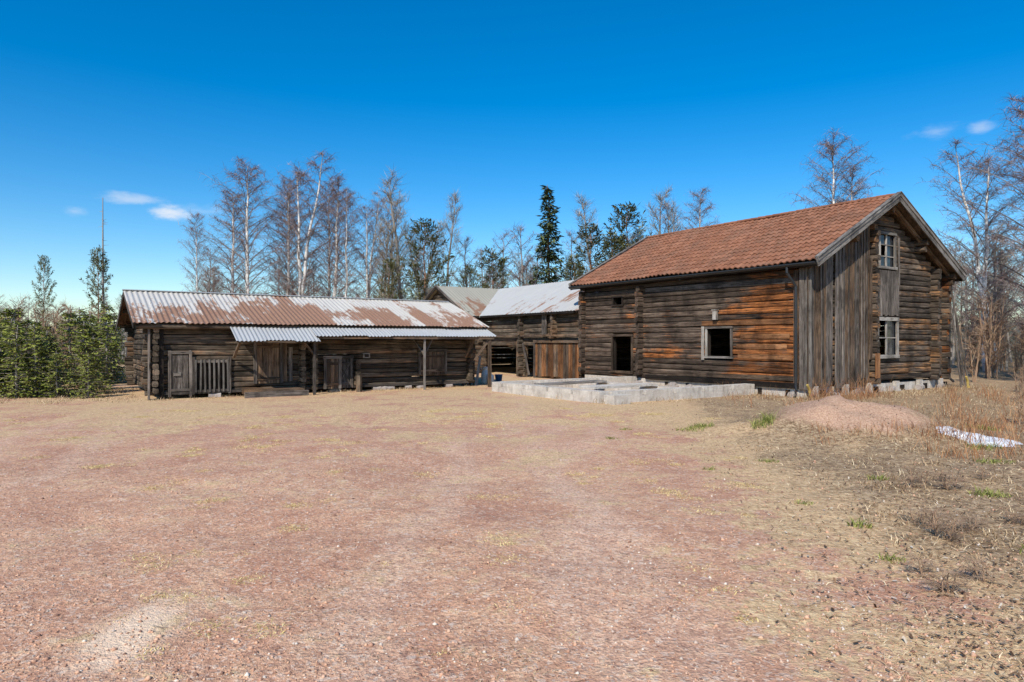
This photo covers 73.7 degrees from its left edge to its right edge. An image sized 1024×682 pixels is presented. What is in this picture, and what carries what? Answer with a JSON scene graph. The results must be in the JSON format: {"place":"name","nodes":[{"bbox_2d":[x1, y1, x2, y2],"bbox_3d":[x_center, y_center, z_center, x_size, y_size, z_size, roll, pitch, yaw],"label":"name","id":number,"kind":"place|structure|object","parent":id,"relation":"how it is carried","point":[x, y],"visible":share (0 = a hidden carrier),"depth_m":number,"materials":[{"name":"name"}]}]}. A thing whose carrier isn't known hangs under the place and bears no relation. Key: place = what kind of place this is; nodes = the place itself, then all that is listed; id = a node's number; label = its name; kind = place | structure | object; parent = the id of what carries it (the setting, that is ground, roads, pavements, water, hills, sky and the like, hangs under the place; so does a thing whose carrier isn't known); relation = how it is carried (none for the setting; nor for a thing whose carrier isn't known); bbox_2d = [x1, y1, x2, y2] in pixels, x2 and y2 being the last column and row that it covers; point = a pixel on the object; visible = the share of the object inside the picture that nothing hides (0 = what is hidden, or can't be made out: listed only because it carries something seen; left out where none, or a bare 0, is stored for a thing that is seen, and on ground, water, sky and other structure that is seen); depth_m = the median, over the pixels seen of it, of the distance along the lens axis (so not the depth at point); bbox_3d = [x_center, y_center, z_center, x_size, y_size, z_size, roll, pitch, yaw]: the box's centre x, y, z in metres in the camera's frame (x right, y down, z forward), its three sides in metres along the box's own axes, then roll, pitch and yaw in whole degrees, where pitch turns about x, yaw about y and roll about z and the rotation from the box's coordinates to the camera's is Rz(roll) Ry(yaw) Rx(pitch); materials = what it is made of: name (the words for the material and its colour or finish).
{"place":"outdoors","nodes":[
{"label":"outdoors","id":0,"kind":"place"},
{"bbox_2d":[487,373,493,383],"bbox_3d":[-0.850,1.475,26.900,0.280,0.450,0.280,0,0,0],"label":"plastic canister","id":1,"kind":"object","parent":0,"point":[492,377],"visible":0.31,"depth_m":26.82,"materials":[{"name":"white plastic"}]},
{"bbox_2d":[0,343,1023,681],"bbox_3d":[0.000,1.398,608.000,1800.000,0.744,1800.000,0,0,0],"label":"ground","id":2,"kind":"structure","parent":0,"point":[582,447],"depth_m":5.90,"materials":[{"name":"brown soil"}]},
{"bbox_2d":[31,254,56,333],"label":"pine tree","id":3,"kind":"object","parent":2,"relation":"on","point":[40,263],"visible":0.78,"depth_m":49.97,"materials":[{"name":"green plant"}]},
{"bbox_2d":[0,302,131,399],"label":"young conifer thicket","id":4,"kind":"object","parent":2,"relation":"on","point":[21,362],"visible":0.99,"depth_m":21.76,"materials":[{"name":"green plant"}]},
{"bbox_2d":[79,245,112,322],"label":"pine tree","id":5,"kind":"object","parent":2,"relation":"on","point":[97,265],"visible":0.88,"depth_m":49.81,"materials":[{"name":"green plant"}]},
{"bbox_2d":[97,198,106,321],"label":"dead tree trunk","id":6,"kind":"object","parent":2,"relation":"on","point":[103,249],"visible":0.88,"depth_m":49.98,"materials":[{"name":"grey wood"}]},
{"bbox_2d":[178,209,218,292],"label":"birch tree","id":7,"kind":"object","parent":2,"relation":"on","point":[197,286],"visible":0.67,"depth_m":48.94,"materials":[{"name":"grey plant"}]},
{"bbox_2d":[188,245,229,292],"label":"bare aspen tree","id":8,"kind":"object","parent":2,"relation":"on","point":[209,284],"visible":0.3,"depth_m":53.94,"materials":[{"name":"grey plant"}]},
{"bbox_2d":[187,187,269,293],"bbox_3d":[-21.492,-4.997,52.047,5.781,13.503,6.074,0,0,-42],"label":"birch tree","id":9,"kind":"object","parent":2,"relation":"on","point":[233,244],"visible":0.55,"depth_m":51.74,"materials":[{"name":"grey plant"}]},
{"bbox_2d":[178,155,296,294],"bbox_3d":[-19.441,-5.986,50.553,8.089,15.493,7.534,0,0,13],"label":"birch tree","id":10,"kind":"object","parent":2,"relation":"on","point":[246,253],"visible":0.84,"depth_m":49.94,"materials":[{"name":"grey plant"}]},
{"bbox_2d":[249,191,322,294],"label":"birch tree","id":11,"kind":"object","parent":2,"relation":"on","point":[285,248],"visible":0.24,"depth_m":55.79,"materials":[{"name":"grey plant"}]},
{"bbox_2d":[245,175,327,295],"bbox_3d":[-17.236,-5.618,52.549,7.004,14.755,6.523,0,0,-2],"label":"birch tree","id":12,"kind":"object","parent":2,"relation":"on","point":[288,235],"visible":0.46,"depth_m":52.71,"materials":[{"name":"grey plant"}]},
{"bbox_2d":[256,147,346,295],"bbox_3d":[-15.299,-6.264,49.767,7.618,16.057,6.929,0,0,-20],"label":"birch tree","id":13,"kind":"object","parent":2,"relation":"on","point":[302,284],"visible":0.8,"depth_m":49.87,"materials":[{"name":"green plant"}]},
{"bbox_2d":[115,289,495,399],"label":"log barn","id":14,"kind":"structure","parent":2,"relation":"on","point":[212,344],"depth_m":22.51,"materials":[{"name":"brown wood"}]},
{"bbox_2d":[288,174,374,296],"bbox_3d":[-13.206,-5.361,50.688,6.093,14.230,6.401,0,0,40],"label":"birch tree","id":15,"kind":"object","parent":2,"relation":"on","point":[337,221],"visible":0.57,"depth_m":50.77,"materials":[{"name":"grey plant"}]},
{"bbox_2d":[295,179,372,296],"bbox_3d":[-14.541,-5.565,53.595,6.258,14.650,5.829,0,0,37],"label":"birch tree","id":16,"kind":"object","parent":2,"relation":"on","point":[329,258],"visible":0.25,"depth_m":53.73,"materials":[{"name":"grey plant"}]},
{"bbox_2d":[316,186,380,297],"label":"birch tree","id":17,"kind":"object","parent":2,"relation":"on","point":[348,204],"visible":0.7,"depth_m":48.90,"materials":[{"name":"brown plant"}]},
{"bbox_2d":[338,190,400,297],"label":"birch tree","id":18,"kind":"object","parent":2,"relation":"on","point":[366,222],"visible":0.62,"depth_m":50.01,"materials":[{"name":"grey plant"}]},
{"bbox_2d":[0,408,766,671],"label":"yard grass patches","id":19,"kind":"object","parent":2,"relation":"on","point":[358,455],"visible":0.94,"depth_m":7.52,"materials":[{"name":"beige plant"}]},
{"bbox_2d":[362,211,410,353],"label":"bare aspen tree","id":20,"kind":"object","parent":2,"relation":"on","point":[387,217],"visible":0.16,"depth_m":53.00,"materials":[{"name":"grey plant"}]},
{"bbox_2d":[368,193,412,298],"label":"bare aspen tree","id":21,"kind":"object","parent":2,"relation":"on","point":[386,243],"visible":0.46,"depth_m":48.65,"materials":[{"name":"grey plant"}]},
{"bbox_2d":[372,258,409,299],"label":"pine tree","id":22,"kind":"object","parent":2,"relation":"on","point":[387,262],"visible":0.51,"depth_m":46.83,"materials":[{"name":"green plant"}]},
{"bbox_2d":[367,166,456,299],"bbox_3d":[-7.119,-5.276,50.248,4.889,14.115,7.726,0,0,24],"label":"bare aspen tree","id":23,"kind":"object","parent":2,"relation":"on","point":[390,200],"visible":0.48,"depth_m":48.75,"materials":[{"name":"grey plant"}]},
{"bbox_2d":[394,217,454,299],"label":"pine tree","id":24,"kind":"object","parent":2,"relation":"on","point":[425,284],"visible":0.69,"depth_m":45.80,"materials":[{"name":"green plant"}]},
{"bbox_2d":[399,189,465,299],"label":"bare aspen tree","id":25,"kind":"object","parent":2,"relation":"on","point":[451,216],"visible":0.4,"depth_m":52.22,"materials":[{"name":"grey plant"}]},
{"bbox_2d":[455,264,480,287],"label":"pine tree","id":26,"kind":"object","parent":2,"relation":"on","point":[470,276],"visible":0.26,"depth_m":50.90,"materials":[{"name":"green plant"}]},
{"bbox_2d":[445,237,494,287],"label":"bare aspen tree","id":27,"kind":"object","parent":2,"relation":"on","point":[463,258],"visible":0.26,"depth_m":54.83,"materials":[{"name":"grey plant"}]},
{"bbox_2d":[462,348,480,384],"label":"leaning planks","id":28,"kind":"object","parent":2,"relation":"on","point":[478,370],"visible":0.39,"depth_m":26.52,"materials":[{"name":"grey wood"}]},
{"bbox_2d":[461,246,501,321],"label":"bare aspen tree","id":29,"kind":"object","parent":2,"relation":"on","point":[472,252],"visible":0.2,"depth_m":54.81,"materials":[{"name":"grey plant"}]},
{"bbox_2d":[480,367,487,383],"bbox_3d":[-1.050,1.360,27.200,0.354,0.680,0.354,0,0,34],"label":"milk can","id":30,"kind":"object","parent":2,"relation":"on","point":[484,373],"visible":0.8,"depth_m":27.07,"materials":[{"name":"blue metal"}]},
{"bbox_2d":[471,246,511,354],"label":"pine tree","id":31,"kind":"object","parent":2,"relation":"on","point":[500,266],"visible":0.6,"depth_m":49.71,"materials":[{"name":"green plant"}]},
{"bbox_2d":[495,374,502,381],"bbox_3d":[-0.550,1.535,28.200,0.340,0.310,0.340,0,0,0],"label":"plastic bucket","id":32,"kind":"object","parent":2,"relation":"on","point":[498,377],"visible":0.93,"depth_m":28.09,"materials":[{"name":"blue plastic"}]},
{"bbox_2d":[482,230,531,354],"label":"bare aspen tree","id":33,"kind":"object","parent":2,"relation":"on","point":[503,249],"visible":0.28,"depth_m":55.00,"materials":[{"name":"grey plant"}]},
{"bbox_2d":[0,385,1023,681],"bbox_3d":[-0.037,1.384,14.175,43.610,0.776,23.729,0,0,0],"label":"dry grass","id":34,"kind":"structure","parent":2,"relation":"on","point":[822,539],"depth_m":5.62,"materials":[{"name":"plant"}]},
{"bbox_2d":[0,285,1023,422],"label":"bare shrubs","id":35,"kind":"object","parent":2,"relation":"on","point":[988,346],"visible":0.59,"depth_m":31.53,"materials":[{"name":"plant"}]},
{"bbox_2d":[0,454,1023,681],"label":"gravel stones","id":36,"kind":"object","parent":2,"relation":"on","point":[247,674],"visible":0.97,"depth_m":4.03,"materials":[{"name":"brown gravel"}]},
{"bbox_2d":[0,252,1023,361],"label":"distant bare forest","id":37,"kind":"object","parent":2,"relation":"on","point":[125,333],"visible":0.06,"depth_m":69.58,"materials":[{"name":"brown plant"}]},
{"bbox_2d":[495,219,543,286],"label":"bare aspen tree","id":38,"kind":"object","parent":2,"relation":"on","point":[525,266],"visible":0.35,"depth_m":54.59,"materials":[{"name":"grey plant"}]},
{"bbox_2d":[25,299,1015,357],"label":"distant conifer forest","id":39,"kind":"object","parent":2,"relation":"on","point":[883,325],"visible":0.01,"depth_m":91.92,"materials":[{"name":"green plant"}]},
{"bbox_2d":[517,247,550,284],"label":"bare aspen tree","id":40,"kind":"object","parent":2,"relation":"on","point":[532,269],"visible":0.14,"depth_m":58.05,"materials":[{"name":"grey plant"}]},
{"bbox_2d":[528,185,566,354],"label":"spruce tree","id":41,"kind":"object","parent":2,"relation":"on","point":[549,255],"visible":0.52,"depth_m":49.78,"materials":[{"name":"green plant"}]},
{"bbox_2d":[550,229,591,281],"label":"bare aspen tree","id":42,"kind":"object","parent":2,"relation":"on","point":[570,234],"visible":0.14,"depth_m":54.84,"materials":[{"name":"grey plant"}]},
{"bbox_2d":[560,252,585,281],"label":"pine tree","id":43,"kind":"object","parent":2,"relation":"on","point":[579,272],"visible":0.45,"depth_m":48.87,"materials":[{"name":"green plant"}]},
{"bbox_2d":[557,223,614,278],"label":"pine tree","id":44,"kind":"object","parent":2,"relation":"on","point":[591,242],"visible":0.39,"depth_m":51.64,"materials":[{"name":"green plant"}]},
{"bbox_2d":[572,192,645,269],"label":"bare aspen tree","id":45,"kind":"object","parent":2,"relation":"on","point":[585,204],"visible":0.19,"depth_m":55.37,"materials":[{"name":"grey plant"}]},
{"bbox_2d":[589,227,631,269],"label":"pine tree","id":46,"kind":"object","parent":2,"relation":"on","point":[612,252],"visible":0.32,"depth_m":49.60,"materials":[{"name":"green plant"}]},
{"bbox_2d":[492,376,754,404],"bbox_3d":[3.623,1.600,22.225,6.382,0.580,6.032,0,0,-34],"label":"concrete foundation ruin","id":47,"kind":"object","parent":2,"relation":"on","point":[625,389],"visible":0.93,"depth_m":20.56,"materials":[{"name":"grey concrete"}]},
{"bbox_2d":[592,201,654,264],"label":"pine tree","id":48,"kind":"object","parent":2,"relation":"on","point":[623,217],"visible":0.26,"depth_m":51.66,"materials":[{"name":"green plant"}]},
{"bbox_2d":[618,186,679,247],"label":"bare aspen tree","id":49,"kind":"object","parent":2,"relation":"on","point":[660,201],"visible":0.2,"depth_m":53.23,"materials":[{"name":"grey plant"}]},
{"bbox_2d":[651,199,687,232],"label":"bare aspen tree","id":50,"kind":"object","parent":2,"relation":"on","point":[664,222],"visible":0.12,"depth_m":52.85,"materials":[{"name":"grey plant"}]},
{"bbox_2d":[665,198,681,231],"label":"bare aspen tree","id":51,"kind":"object","parent":2,"relation":"on","point":[673,215],"visible":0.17,"depth_m":52.30,"materials":[{"name":"grey plant"}]},
{"bbox_2d":[677,186,719,229],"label":"birch tree","id":52,"kind":"object","parent":2,"relation":"on","point":[697,210],"visible":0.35,"depth_m":51.88,"materials":[{"name":"grey plant"}]},
{"bbox_2d":[568,191,966,397],"bbox_3d":[9.492,-1.483,27.045,9.480,6.806,11.530,0,0,-34],"label":"log farmhouse","id":53,"kind":"object","parent":2,"relation":"on","point":[781,303],"visible":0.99,"depth_m":23.36,"materials":[{"name":"brown wood"}]},
{"bbox_2d":[610,231,899,373],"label":"windows","id":54,"kind":"structure","parent":53,"relation":"in","point":[888,239],"depth_m":23.12,"materials":[{"name":"paint"}]},
{"bbox_2d":[603,409,1023,563],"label":"green grass tufts","id":55,"kind":"object","parent":2,"relation":"on","point":[767,418],"visible":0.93,"depth_m":9.23,"materials":[{"name":"green plant"}]},
{"bbox_2d":[778,128,887,207],"bbox_3d":[20.957,-6.144,45.261,7.504,15.809,6.989,0,0,-42],"label":"birch tree","id":56,"kind":"object","parent":2,"relation":"on","point":[831,147],"visible":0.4,"depth_m":44.88,"materials":[{"name":"grey plant"}]},
{"bbox_2d":[672,395,1023,681],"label":"dead leaves","id":57,"kind":"object","parent":2,"relation":"on","point":[935,659],"visible":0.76,"depth_m":4.67,"materials":[{"name":"brown plant"}]},
{"bbox_2d":[827,161,882,204],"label":"birch tree","id":58,"kind":"object","parent":2,"relation":"on","point":[852,175],"visible":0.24,"depth_m":46.82,"materials":[{"name":"grey plant"}]},
{"bbox_2d":[718,372,1023,462],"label":"dead weed stems","id":59,"kind":"object","parent":2,"relation":"on","point":[974,423],"visible":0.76,"depth_m":12.45,"materials":[{"name":"brown plant"}]},
{"bbox_2d":[896,466,1023,597],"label":"brush","id":60,"kind":"object","parent":2,"relation":"on","point":[935,526],"visible":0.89,"depth_m":5.84,"materials":[{"name":"brown plant"}]},
{"bbox_2d":[950,285,969,386],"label":"leaning poles","id":61,"kind":"object","parent":2,"relation":"on","point":[960,370],"visible":0.89,"depth_m":25.06,"materials":[{"name":"grey wood"}]},
{"bbox_2d":[920,137,1023,371],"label":"birch tree","id":62,"kind":"object","parent":2,"relation":"on","point":[985,263],"visible":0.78,"depth_m":38.20,"materials":[{"name":"grey plant"}]},
{"bbox_2d":[935,426,1021,446],"bbox_3d":[7.565,1.558,11.055,1.253,0.216,1.275,0,0,30],"label":"snow patch","id":63,"kind":"object","parent":2,"relation":"on","point":[988,439],"visible":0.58,"depth_m":10.96,"materials":[{"name":"white snow"}]},
{"bbox_2d":[943,216,1023,369],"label":"bare tree stand","id":64,"kind":"object","parent":2,"relation":"on","point":[960,319],"visible":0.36,"depth_m":49.12,"materials":[{"name":"grey plant"}]},
{"bbox_2d":[943,94,1023,335],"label":"birch tree","id":65,"kind":"object","parent":2,"relation":"on","point":[1012,184],"visible":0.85,"depth_m":33.60,"materials":[{"name":"grey plant"}]},
{"bbox_2d":[982,109,1023,344],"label":"birch tree","id":66,"kind":"object","parent":2,"relation":"on","point":[1016,247],"visible":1,"depth_m":27.75,"materials":[{"name":"grey plant"}]},
{"bbox_2d":[0,381,1023,569],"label":"tall dry grass","id":67,"kind":"structure","parent":0,"point":[770,397],"depth_m":11.19,"materials":[{"name":"plant"}]},
{"bbox_2d":[0,0,1023,327],"label":"sky","id":68,"kind":"structure","parent":0,"point":[121,103],"materials":[{"name":"blue"}]},
{"bbox_2d":[29,324,1021,342],"bbox_3d":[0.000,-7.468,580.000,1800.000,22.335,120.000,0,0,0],"label":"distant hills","id":69,"kind":"structure","parent":0,"point":[956,334],"depth_m":549.83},
{"bbox_2d":[424,280,630,378],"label":"connecting barn","id":70,"kind":"structure","parent":0,"point":[539,323],"depth_m":33.15,"materials":[{"name":"brown wood"}]}
]}

